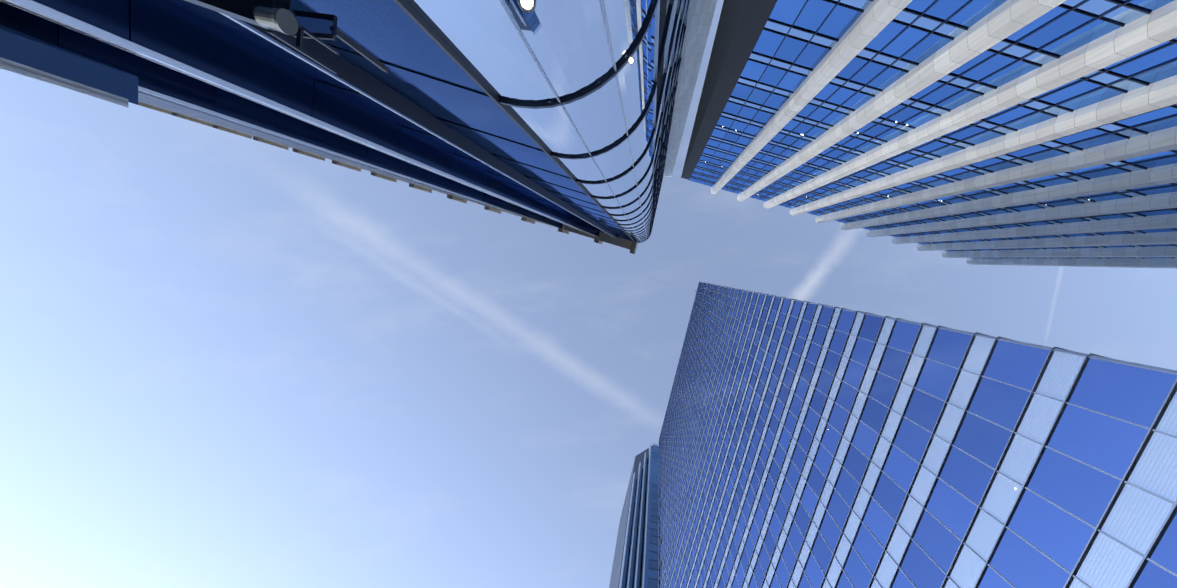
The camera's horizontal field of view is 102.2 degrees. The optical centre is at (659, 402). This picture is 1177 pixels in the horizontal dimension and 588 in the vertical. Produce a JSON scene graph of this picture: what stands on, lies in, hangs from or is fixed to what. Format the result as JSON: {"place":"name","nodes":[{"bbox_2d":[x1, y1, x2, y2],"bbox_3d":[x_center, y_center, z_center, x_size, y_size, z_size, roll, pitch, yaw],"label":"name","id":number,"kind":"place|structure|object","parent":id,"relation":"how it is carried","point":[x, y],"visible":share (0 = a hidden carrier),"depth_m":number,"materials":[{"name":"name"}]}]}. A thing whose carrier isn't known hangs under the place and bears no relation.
{"place":"outdoors","nodes":[
{"label":"outdoors","id":0,"kind":"place"},
{"bbox_2d":[0,0,689,253],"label":"block","id":1,"kind":"structure","parent":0,"point":[558,114],"depth_m":9.37,"materials":[{"name":"blue glass"}]},
{"bbox_2d":[0,24,137,106],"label":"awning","id":2,"kind":"object","parent":1,"relation":"attached to","point":[21,53],"visible":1,"depth_m":9.54,"materials":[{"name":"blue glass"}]},
{"bbox_2d":[185,0,388,72],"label":"street light","id":3,"kind":"object","parent":1,"relation":"attached to","point":[322,26],"visible":0.65,"depth_m":4.41,"materials":[{"name":"grey metal"}]},
{"bbox_2d":[253,5,339,73],"bbox_3d":[-3.009,-3.086,4.015,0.306,0.922,0.185,16,-75,-4],"label":"security camera","id":4,"kind":"object","parent":3,"relation":"attached to","point":[283,20],"visible":1,"depth_m":3.68,"materials":[{"name":"grey metal"}]},
{"bbox_2d":[0,0,1176,587],"label":"sky","id":5,"kind":"structure","parent":0,"point":[228,360],"materials":[{"name":"blue"}]},
{"bbox_2d":[609,443,658,587],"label":"tower","id":6,"kind":"structure","parent":0,"point":[635,562],"depth_m":148.33,"materials":[{"name":"blue glass"}]},
{"bbox_2d":[658,282,1176,587],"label":"tower","id":7,"kind":"structure","parent":0,"point":[804,444],"depth_m":22.92,"materials":[{"name":"blue glass"}]},
{"bbox_2d":[681,0,1176,267],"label":"block","id":8,"kind":"structure","parent":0,"point":[1014,132],"depth_m":30.49,"materials":[{"name":"blue glass"}]},
{"label":"ground","id":9,"kind":"structure","parent":0,"visible":0},
{"bbox_2d":[663,0,716,178],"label":"building","id":10,"kind":"structure","parent":9,"relation":"on","point":[700,17],"depth_m":31.57,"materials":[{"name":"concrete"}]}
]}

